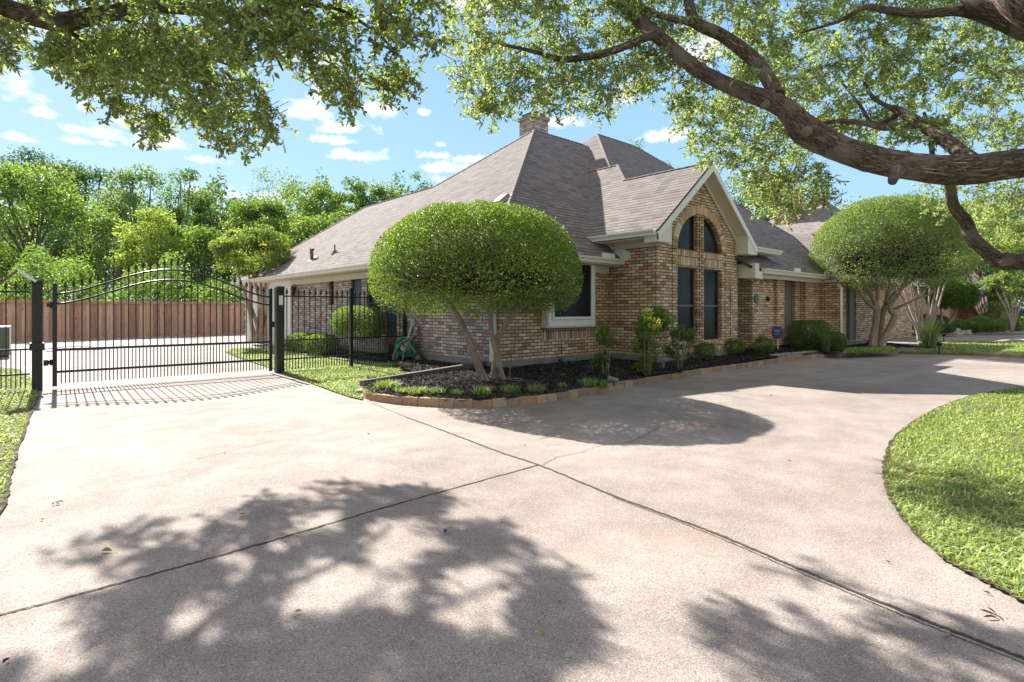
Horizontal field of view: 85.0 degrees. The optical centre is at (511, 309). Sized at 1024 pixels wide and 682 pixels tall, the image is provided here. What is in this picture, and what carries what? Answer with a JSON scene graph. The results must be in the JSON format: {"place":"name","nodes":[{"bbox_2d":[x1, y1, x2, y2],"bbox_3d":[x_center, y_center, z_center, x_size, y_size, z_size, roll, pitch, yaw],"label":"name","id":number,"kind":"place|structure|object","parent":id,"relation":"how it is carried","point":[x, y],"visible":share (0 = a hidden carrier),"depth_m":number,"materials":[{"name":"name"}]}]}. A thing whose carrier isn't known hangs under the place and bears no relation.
{"place":"outdoors","nodes":[
{"label":"outdoors","id":0,"kind":"place"},
{"bbox_2d":[0,367,39,507],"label":"lawn beside gate","id":1,"kind":"structure","parent":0,"point":[7,424],"depth_m":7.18,"materials":[{"name":"plant"}]},
{"bbox_2d":[0,281,29,388],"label":"iron fence","id":2,"kind":"object","parent":1,"relation":"on","point":[25,287],"visible":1,"depth_m":8.93,"materials":[{"name":"black metal"}]},
{"bbox_2d":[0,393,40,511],"bbox_3d":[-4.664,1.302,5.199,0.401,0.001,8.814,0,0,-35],"label":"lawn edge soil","id":3,"kind":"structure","parent":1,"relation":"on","point":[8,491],"depth_m":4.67,"materials":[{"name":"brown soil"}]},
{"bbox_2d":[29,280,48,390],"bbox_3d":[-7.758,0.420,9.159,0.240,1.800,0.190,0,0,-42],"label":"gate post","id":4,"kind":"object","parent":1,"relation":"on","point":[37,346],"visible":0.94,"depth_m":9.10,"materials":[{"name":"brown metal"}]},
{"bbox_2d":[0,268,36,284],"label":"solar panel","id":5,"kind":"object","parent":4,"relation":"attached to","point":[25,274],"visible":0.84,"depth_m":8.91,"materials":[{"name":"glass"}]},
{"bbox_2d":[46,259,273,385],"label":"iron gate","id":6,"kind":"structure","parent":4,"relation":"attached to","point":[53,304],"depth_m":10.23,"materials":[{"name":"black metal"}]},
{"bbox_2d":[0,0,457,165],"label":"live oak","id":7,"kind":"object","parent":1,"relation":"on","point":[152,49],"visible":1,"depth_m":5.66,"materials":[{"name":"green plant"}]},
{"bbox_2d":[224,347,409,398],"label":"side lawn","id":8,"kind":"structure","parent":0,"point":[337,376],"depth_m":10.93,"materials":[{"name":"plant"}]},
{"bbox_2d":[285,287,352,368],"bbox_3d":[-4.230,0.398,12.291,1.555,1.845,0.080,0,0,-42],"label":"iron fence","id":9,"kind":"object","parent":8,"relation":"on","point":[350,337],"visible":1,"depth_m":12.35,"materials":[{"name":"black metal"}]},
{"bbox_2d":[272,350,411,393],"bbox_3d":[-4.047,1.292,13.657,2.143,0.077,10.310,0,0,-30],"label":"concrete edging","id":10,"kind":"object","parent":8,"relation":"on","point":[359,391],"visible":0.16,"depth_m":13.34,"materials":[{"name":"grey concrete"}]},
{"bbox_2d":[0,331,1023,681],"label":"driveway","id":11,"kind":"structure","parent":0,"point":[134,481],"depth_m":3.28,"materials":[{"name":"concrete"}]},
{"bbox_2d":[0,325,10,355],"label":"utility cabinet","id":12,"kind":"object","parent":11,"relation":"on","point":[2,337],"visible":0.74,"depth_m":15.58,"materials":[{"name":"grey metal"}]},
{"bbox_2d":[0,300,244,341],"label":"board fence","id":13,"kind":"object","parent":11,"relation":"on","point":[47,323],"visible":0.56,"depth_m":26.45,"materials":[{"name":"brown wood"}]},
{"bbox_2d":[208,223,293,340],"bbox_3d":[-9.845,-1.062,21.211,3.181,4.535,3.376,0,0,-42],"label":"crape myrtle","id":14,"kind":"object","parent":11,"relation":"on","point":[267,243],"visible":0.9,"depth_m":21.14,"materials":[{"name":"green plant"}]},
{"bbox_2d":[0,464,538,614],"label":"drive joint","id":15,"kind":"object","parent":11,"relation":"on","point":[245,547],"visible":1,"depth_m":3.07,"materials":[{"name":"grey concrete"}]},
{"bbox_2d":[274,286,284,372],"bbox_3d":[-4.875,0.412,11.711,0.175,1.815,0.188,0,0,-42],"label":"gate post","id":16,"kind":"object","parent":11,"relation":"on","point":[279,329],"visible":0.96,"depth_m":11.66,"materials":[{"name":"black metal"}]},
{"bbox_2d":[353,290,406,364],"bbox_3d":[-3.129,0.398,13.269,1.400,1.845,0.080,0,0,-42],"label":"iron fence","id":17,"kind":"object","parent":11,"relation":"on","point":[386,336],"visible":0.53,"depth_m":13.19,"materials":[{"name":"black metal"}]},
{"bbox_2d":[231,111,911,367],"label":"brick house","id":18,"kind":"structure","parent":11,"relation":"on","point":[707,257],"depth_m":14.51,"materials":[{"name":"brick"}]},
{"bbox_2d":[251,290,259,340],"bbox_3d":[-10.101,0.270,22.391,0.055,2.100,2.100,0,0,-42],"label":"garage door","id":19,"kind":"structure","parent":18,"relation":"in","point":[254,296],"depth_m":22.73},
{"bbox_2d":[272,288,287,344],"bbox_3d":[-8.501,0.270,20.589,0.055,2.100,2.120,0,0,-42],"label":"garage door","id":20,"kind":"structure","parent":18,"relation":"in","point":[285,288],"depth_m":21.14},
{"bbox_2d":[353,279,360,319],"bbox_3d":[-4.354,-0.095,15.879,0.048,1.730,0.670,0,0,-42],"label":"window","id":21,"kind":"structure","parent":18,"relation":"in","point":[356,282],"depth_m":15.95,"materials":[{"name":"glass"}]},
{"bbox_2d":[369,278,379,338],"bbox_3d":[-3.671,-0.095,15.108,0.048,1.730,0.770,0,0,-42],"label":"window","id":22,"kind":"structure","parent":18,"relation":"in","point":[371,299],"depth_m":15.18,"materials":[{"name":"glass"}]},
{"bbox_2d":[387,276,396,348],"bbox_3d":[-3.073,0.065,14.422,0.045,1.890,0.650,0,0,-42],"label":"door","id":23,"kind":"structure","parent":18,"relation":"in","point":[393,313],"depth_m":14.40,"materials":[{"name":"glass"}]},
{"bbox_2d":[678,216,693,250],"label":"window","id":24,"kind":"structure","parent":18,"relation":"in","point":[685,240],"depth_m":13.46,"materials":[{"name":"black glass"}]},
{"bbox_2d":[678,267,694,341],"bbox_3d":[4.106,-0.125,13.348,0.885,1.790,0.048,0,0,-42],"label":"window","id":25,"kind":"structure","parent":18,"relation":"in","point":[686,276],"depth_m":13.43,"materials":[{"name":"black glass"}]},
{"bbox_2d":[704,219,717,253],"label":"window","id":26,"kind":"structure","parent":18,"relation":"in","point":[710,245],"depth_m":14.15,"materials":[{"name":"black glass"}]},
{"bbox_2d":[704,269,718,339],"bbox_3d":[4.984,-0.125,14.128,0.885,1.790,0.048,0,0,-42],"label":"window","id":27,"kind":"structure","parent":18,"relation":"in","point":[711,277],"depth_m":14.21,"materials":[{"name":"black glass"}]},
{"bbox_2d":[784,280,792,333],"bbox_3d":[8.310,-0.105,17.014,1.020,1.650,0.048,0,0,-42],"label":"window","id":28,"kind":"structure","parent":18,"relation":"in","point":[788,285],"depth_m":17.19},
{"bbox_2d":[362,349,1023,407],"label":"brick edging","id":29,"kind":"object","parent":11,"relation":"on","point":[468,403],"visible":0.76,"depth_m":8.56,"materials":[{"name":"brick"}]},
{"bbox_2d":[407,417,1023,658],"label":"drive joint","id":30,"kind":"object","parent":11,"relation":"on","point":[914,615],"visible":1,"depth_m":2.88,"materials":[{"name":"grey concrete"}]},
{"bbox_2d":[614,497,1023,662],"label":"drive joint","id":31,"kind":"object","parent":11,"relation":"on","point":[846,591],"visible":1,"depth_m":2.56,"materials":[{"name":"grey concrete"}]},
{"bbox_2d":[768,185,949,338],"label":"neighbour house","id":32,"kind":"structure","parent":11,"relation":"on","point":[900,329],"depth_m":33.27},
{"bbox_2d":[913,313,951,329],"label":"garden shrub","id":33,"kind":"object","parent":11,"relation":"on","point":[945,318],"visible":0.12,"depth_m":30.60,"materials":[{"name":"green plant"}]},
{"bbox_2d":[935,324,956,333],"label":"garden shrub","id":34,"kind":"object","parent":11,"relation":"on","point":[950,328],"visible":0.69,"depth_m":27.64,"materials":[{"name":"green plant"}]},
{"bbox_2d":[979,607,996,616],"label":"fallen leaf","id":35,"kind":"object","parent":11,"relation":"on","point":[991,609],"visible":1,"depth_m":2.41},
{"bbox_2d":[971,321,1008,332],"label":"garden shrub","id":36,"kind":"object","parent":11,"relation":"on","point":[992,327],"visible":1,"depth_m":29.70,"materials":[{"name":"green plant"}]},
{"bbox_2d":[977,270,1023,331],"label":"crape myrtle","id":37,"kind":"object","parent":11,"relation":"on","point":[991,283],"visible":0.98,"depth_m":28.98,"materials":[{"name":"green plant"}]},
{"bbox_2d":[993,317,1023,330],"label":"garden shrub","id":38,"kind":"object","parent":11,"relation":"on","point":[1019,326],"visible":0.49,"depth_m":30.68,"materials":[{"name":"green plant"}]},
{"bbox_2d":[2,313,1021,338],"bbox_3d":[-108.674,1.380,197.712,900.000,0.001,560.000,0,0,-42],"label":"ground","id":39,"kind":"structure","parent":0,"point":[166,329],"depth_m":39.29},
{"bbox_2d":[0,144,72,296],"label":"leafy tree","id":40,"kind":"object","parent":39,"relation":"on","point":[22,154],"visible":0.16,"depth_m":57.90,"materials":[{"name":"green plant"}]},
{"bbox_2d":[0,157,130,299],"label":"leafy tree","id":41,"kind":"object","parent":39,"relation":"on","point":[43,192],"visible":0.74,"depth_m":36.70,"materials":[{"name":"green plant"}]},
{"bbox_2d":[27,157,131,285],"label":"leafy tree","id":42,"kind":"object","parent":39,"relation":"on","point":[83,176],"visible":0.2,"depth_m":59.05,"materials":[{"name":"green plant"}]},
{"bbox_2d":[57,203,166,301],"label":"leafy tree","id":43,"kind":"object","parent":39,"relation":"on","point":[116,274],"visible":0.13,"depth_m":40.44,"materials":[{"name":"green plant"}]},
{"bbox_2d":[0,240,252,336],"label":"undergrowth","id":44,"kind":"object","parent":39,"relation":"on","point":[44,277],"visible":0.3,"depth_m":28.49,"materials":[{"name":"green plant"}]},
{"bbox_2d":[93,162,189,300],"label":"leafy tree","id":45,"kind":"object","parent":39,"relation":"on","point":[127,196],"visible":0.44,"depth_m":54.84,"materials":[{"name":"green plant"}]},
{"bbox_2d":[103,206,197,307],"bbox_3d":[-24.198,-2.839,37.653,5.195,8.529,5.791,0,0,-25],"label":"leafy tree","id":46,"kind":"object","parent":39,"relation":"on","point":[153,241],"visible":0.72,"depth_m":37.10,"materials":[{"name":"green plant"}]},
{"bbox_2d":[141,167,222,322],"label":"leafy tree","id":47,"kind":"object","parent":39,"relation":"on","point":[184,177],"visible":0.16,"depth_m":58.96,"materials":[{"name":"green plant"}]},
{"bbox_2d":[156,221,242,307],"bbox_3d":[-21.995,-2.341,40.081,6.189,7.531,6.687,0,0,-42],"label":"leafy tree","id":48,"kind":"object","parent":39,"relation":"on","point":[201,237],"visible":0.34,"depth_m":38.72,"materials":[{"name":"green plant"}]},
{"bbox_2d":[0,167,413,318],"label":"woods","id":49,"kind":"object","parent":39,"relation":"on","point":[216,193],"visible":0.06,"depth_m":71.06,"materials":[{"name":"green plant"}]},
{"bbox_2d":[182,192,258,293],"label":"leafy tree","id":50,"kind":"object","parent":39,"relation":"on","point":[202,205],"visible":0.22,"depth_m":53.25,"materials":[{"name":"green plant"}]},
{"bbox_2d":[218,195,297,289],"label":"leafy tree","id":51,"kind":"object","parent":39,"relation":"on","point":[248,210],"visible":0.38,"depth_m":47.21,"materials":[{"name":"green plant"}]},
{"bbox_2d":[225,164,296,257],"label":"leafy tree","id":52,"kind":"object","parent":39,"relation":"on","point":[267,187],"visible":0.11,"depth_m":61.17,"materials":[{"name":"green plant"}]},
{"bbox_2d":[260,174,347,245],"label":"leafy tree","id":53,"kind":"object","parent":39,"relation":"on","point":[311,205],"visible":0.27,"depth_m":50.66,"materials":[{"name":"green plant"}]},
{"bbox_2d":[283,208,352,247],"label":"leafy tree","id":54,"kind":"object","parent":39,"relation":"on","point":[304,230],"visible":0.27,"depth_m":44.45,"materials":[{"name":"green plant"}]},
{"bbox_2d":[325,176,379,220],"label":"leafy tree","id":55,"kind":"object","parent":39,"relation":"on","point":[359,198],"visible":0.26,"depth_m":55.22,"materials":[{"name":"green plant"}]},
{"bbox_2d":[367,178,400,201],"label":"leafy tree","id":56,"kind":"object","parent":39,"relation":"on","point":[376,190],"visible":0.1,"depth_m":58.93,"materials":[{"name":"green plant"}]},
{"bbox_2d":[396,171,432,195],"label":"leafy tree","id":57,"kind":"object","parent":39,"relation":"on","point":[417,178],"visible":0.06,"depth_m":57.98,"materials":[{"name":"green plant"}]},
{"bbox_2d":[724,166,809,220],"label":"leafy tree","id":58,"kind":"object","parent":39,"relation":"on","point":[746,207],"visible":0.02,"depth_m":49.08,"materials":[{"name":"green plant"}]},
{"bbox_2d":[835,192,910,230],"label":"leafy tree","id":59,"kind":"object","parent":39,"relation":"on","point":[862,201],"visible":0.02,"depth_m":59.39,"materials":[{"name":"green plant"}]},
{"bbox_2d":[904,223,966,287],"bbox_3d":[27.740,-2.768,37.802,4.944,8.393,5.724,0,0,-16],"label":"leafy tree","id":60,"kind":"object","parent":39,"relation":"on","point":[946,265],"visible":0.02,"depth_m":36.47,"materials":[{"name":"green plant"}]},
{"bbox_2d":[860,210,1023,317],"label":"woods","id":61,"kind":"object","parent":39,"relation":"on","point":[1022,304],"depth_m":78.32,"materials":[{"name":"green plant"}]},
{"bbox_2d":[924,279,981,324],"bbox_3d":[23.661,-0.139,30.017,2.458,3.057,2.528,0,0,-42],"label":"clipped tree","id":62,"kind":"object","parent":39,"relation":"on","point":[966,295],"visible":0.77,"depth_m":29.27,"materials":[{"name":"green plant"}]},
{"bbox_2d":[902,187,1023,275],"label":"leafy tree","id":63,"kind":"object","parent":39,"relation":"on","point":[979,214],"visible":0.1,"depth_m":49.20,"materials":[{"name":"green plant"}]},
{"bbox_2d":[953,223,1023,315],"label":"leafy tree","id":64,"kind":"object","parent":39,"relation":"on","point":[990,270],"visible":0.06,"depth_m":40.87,"materials":[{"name":"green plant"}]},
{"bbox_2d":[976,222,1021,307],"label":"leafy tree","id":65,"kind":"object","parent":39,"relation":"on","point":[989,265],"depth_m":59.86,"materials":[{"name":"green plant"}]},
{"bbox_2d":[0,0,1023,311],"label":"sky","id":66,"kind":"structure","parent":0,"point":[432,140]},
{"bbox_2d":[287,342,935,400],"bbox_3d":[3.541,1.123,14.553,21.521,0.213,12.933,0,0,-8],"label":"mulch bed","id":67,"kind":"object","parent":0,"point":[744,353],"visible":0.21,"depth_m":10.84,"materials":[{"name":"black wood"}]},
{"bbox_2d":[285,332,317,352],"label":"clipped shrub","id":68,"kind":"object","parent":67,"relation":"on","point":[301,334],"visible":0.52,"depth_m":16.70,"materials":[{"name":"green plant"}]},
{"bbox_2d":[303,333,338,355],"bbox_3d":[-5.462,0.992,16.015,0.912,0.644,1.073,0,0,-42],"label":"clipped shrub","id":69,"kind":"object","parent":67,"relation":"on","point":[312,336],"visible":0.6,"depth_m":15.79,"materials":[{"name":"green plant"}]},
{"bbox_2d":[330,304,385,339],"bbox_3d":[-3.999,0.319,14.440,0.974,0.920,2.175,0,0,-42],"label":"slanted shrub","id":70,"kind":"object","parent":67,"relation":"on","point":[339,323],"visible":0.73,"depth_m":13.99,"materials":[{"name":"green plant"}]},
{"bbox_2d":[369,378,401,388],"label":"grass tuft","id":71,"kind":"object","parent":67,"relation":"on","point":[381,383],"visible":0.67,"depth_m":8.56,"materials":[{"name":"green plant"}]},
{"bbox_2d":[393,386,408,392],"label":"grass tuft","id":72,"kind":"object","parent":67,"relation":"on","point":[401,390],"visible":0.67,"depth_m":8.12,"materials":[{"name":"green plant"}]},
{"bbox_2d":[387,319,423,362],"bbox_3d":[-2.462,0.725,13.128,0.863,1.011,0.592,0,0,-2],"label":"hose reel cart","id":73,"kind":"object","parent":67,"relation":"on","point":[406,346],"visible":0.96,"depth_m":12.95,"materials":[{"name":"green plastic"}]},
{"bbox_2d":[405,384,429,393],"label":"grass tuft","id":74,"kind":"object","parent":67,"relation":"on","point":[421,389],"visible":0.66,"depth_m":8.00,"materials":[{"name":"green plant"}]},
{"bbox_2d":[359,361,485,386],"bbox_3d":[-1.417,1.140,10.335,0.100,0.199,3.316,0,0,38],"label":"landscape timber","id":75,"kind":"object","parent":67,"relation":"on","point":[451,368],"visible":0.46,"depth_m":10.13,"materials":[{"name":"brown wood"}]},
{"bbox_2d":[425,386,448,394],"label":"grass tuft","id":76,"kind":"object","parent":67,"relation":"on","point":[437,389],"visible":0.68,"depth_m":8.04,"materials":[{"name":"green plant"}]},
{"bbox_2d":[366,196,589,381],"bbox_3d":[-0.600,-0.283,9.539,3.765,3.122,3.729,0,0,-42],"label":"clipped tree","id":77,"kind":"object","parent":67,"relation":"on","point":[502,273],"visible":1,"depth_m":8.58,"materials":[{"name":"green plant"}]},
{"bbox_2d":[470,383,493,394],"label":"grass tuft","id":78,"kind":"object","parent":67,"relation":"on","point":[484,390],"visible":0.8,"depth_m":7.99,"materials":[{"name":"green plant"}]},
{"bbox_2d":[499,383,520,393],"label":"grass tuft","id":79,"kind":"object","parent":67,"relation":"on","point":[509,389],"visible":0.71,"depth_m":8.16,"materials":[{"name":"green plant"}]},
{"bbox_2d":[519,383,546,391],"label":"grass tuft","id":80,"kind":"object","parent":67,"relation":"on","point":[538,388],"visible":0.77,"depth_m":8.27,"materials":[{"name":"green plant"}]},
{"bbox_2d":[576,377,600,386],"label":"grass tuft","id":81,"kind":"object","parent":67,"relation":"on","point":[589,383],"visible":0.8,"depth_m":8.88,"materials":[{"name":"green plant"}]},
{"bbox_2d":[589,322,616,374],"bbox_3d":[1.678,0.713,10.255,0.535,1.015,0.558,0,0,-2],"label":"nandina shrub","id":82,"kind":"object","parent":67,"relation":"on","point":[599,356],"visible":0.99,"depth_m":10.23,"materials":[{"name":"green plant"}]},
{"bbox_2d":[598,379,608,387],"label":"grass tuft","id":83,"kind":"object","parent":67,"relation":"on","point":[603,384],"visible":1,"depth_m":8.79,"materials":[{"name":"green plant"}]},
{"bbox_2d":[628,307,663,375],"bbox_3d":[2.483,0.585,10.389,0.709,1.272,0.621,0,0,-42],"label":"nandina shrub","id":84,"kind":"object","parent":67,"relation":"on","point":[644,342],"visible":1,"depth_m":10.32,"materials":[{"name":"green plant"}]},
{"bbox_2d":[646,302,677,368],"bbox_3d":[3.023,0.519,11.387,0.688,1.364,0.553,0,0,26],"label":"nandina shrub","id":85,"kind":"object","parent":67,"relation":"on","point":[666,327],"visible":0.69,"depth_m":11.32,"materials":[{"name":"green plant"}]},
{"bbox_2d":[665,324,697,368],"bbox_3d":[3.429,0.741,11.321,0.646,0.921,0.521,0,0,28],"label":"nandina shrub","id":86,"kind":"object","parent":67,"relation":"on","point":[676,333],"visible":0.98,"depth_m":11.30,"materials":[{"name":"green plant"}]},
{"bbox_2d":[695,341,717,358],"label":"shrub","id":87,"kind":"object","parent":67,"relation":"on","point":[710,348],"visible":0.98,"depth_m":13.27,"materials":[{"name":"green plant"}]},
{"bbox_2d":[725,338,744,354],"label":"shrub","id":88,"kind":"object","parent":67,"relation":"on","point":[737,349],"visible":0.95,"depth_m":14.38,"materials":[{"name":"green plant"}]},
{"bbox_2d":[751,336,775,352],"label":"shrub","id":89,"kind":"object","parent":67,"relation":"on","point":[767,347],"visible":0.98,"depth_m":14.71,"materials":[{"name":"green plant"}]},
{"bbox_2d":[772,326,782,348],"bbox_3d":[7.257,0.759,15.289,0.286,0.622,0.046,0,0,0],"label":"yard sign","id":90,"kind":"object","parent":67,"relation":"on","point":[777,332],"visible":1,"depth_m":15.27,"materials":[{"name":"blue metal"}]},
{"bbox_2d":[787,319,830,349],"bbox_3d":[8.728,0.729,16.402,1.523,0.924,0.921,0,0,-42],"label":"clipped hedge","id":91,"kind":"object","parent":67,"relation":"on","point":[807,342],"visible":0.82,"depth_m":16.10,"materials":[{"name":"green plant"}]},
{"bbox_2d":[817,331,847,350],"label":"clipped shrub","id":92,"kind":"object","parent":67,"relation":"on","point":[841,338],"visible":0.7,"depth_m":15.54,"materials":[{"name":"green plant"}]},
{"bbox_2d":[843,345,898,353],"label":"ground cover","id":93,"kind":"object","parent":67,"relation":"on","point":[873,349],"visible":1,"depth_m":15.63,"materials":[{"name":"green plant"}]},
{"bbox_2d":[808,193,979,346],"bbox_3d":[12.069,-1.247,17.788,4.631,4.894,4.553,0,0,-42],"label":"clipped tree","id":94,"kind":"object","parent":67,"relation":"on","point":[906,254],"visible":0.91,"depth_m":16.94,"materials":[{"name":"green plant"}]},
{"bbox_2d":[756,350,841,359],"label":"walkway","id":95,"kind":"structure","parent":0,"point":[836,354],"depth_m":15.23,"materials":[{"name":"concrete"}]},
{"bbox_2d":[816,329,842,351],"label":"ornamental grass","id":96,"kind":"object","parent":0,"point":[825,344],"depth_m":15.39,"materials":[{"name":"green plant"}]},
{"bbox_2d":[876,387,1023,600],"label":"island lawn","id":97,"kind":"structure","parent":0,"point":[935,482],"depth_m":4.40,"materials":[{"name":"plant"}]},
{"bbox_2d":[433,0,1023,270],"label":"live oak","id":98,"kind":"object","parent":97,"relation":"on","point":[801,127],"visible":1,"depth_m":7.47,"materials":[{"name":"green plant"}]},
{"bbox_2d":[898,340,1023,355],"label":"lawn","id":99,"kind":"structure","parent":0,"point":[902,352],"depth_m":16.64,"materials":[{"name":"plant"}]},
{"bbox_2d":[904,315,948,345],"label":"ornamental grass","id":100,"kind":"object","parent":99,"relation":"on","point":[930,333],"depth_m":18.92,"materials":[{"name":"green plant"}]},
{"bbox_2d":[856,201,1023,339],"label":"crape myrtle","id":101,"kind":"object","parent":99,"relation":"on","point":[1017,232],"visible":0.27,"depth_m":22.41,"materials":[{"name":"green plant"}]},
{"label":"neighbour bed","id":102,"kind":"structure","parent":0,"visible":0},
{"bbox_2d":[948,319,977,332],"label":"garden shrub","id":103,"kind":"object","parent":102,"relation":"on","point":[968,322],"visible":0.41,"depth_m":31.54,"materials":[{"name":"green plant"}]},
{"bbox_2d":[925,263,1008,325],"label":"house","id":104,"kind":"structure","parent":102,"relation":"on","point":[961,314],"depth_m":42.77,"materials":[{"name":"brick"}]},
{"bbox_2d":[974,286,1002,315],"bbox_3d":[34.651,-0.608,40.497,4.348,2.296,0.563,0,0,-24],"label":"flag","id":105,"kind":"object","parent":104,"relation":"attached to","point":[984,299],"visible":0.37,"depth_m":39.98,"materials":[{"name":"multicoloured fabric"}]},
{"bbox_2d":[966,315,991,331],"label":"garden shrub","id":106,"kind":"object","parent":102,"relation":"on","point":[981,318],"visible":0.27,"depth_m":32.80,"materials":[{"name":"green plant"}]},
{"bbox_2d":[976,301,1013,320],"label":"garden shrub","id":107,"kind":"object","parent":102,"relation":"on","point":[992,307],"visible":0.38,"depth_m":34.92,"materials":[{"name":"green plant"}]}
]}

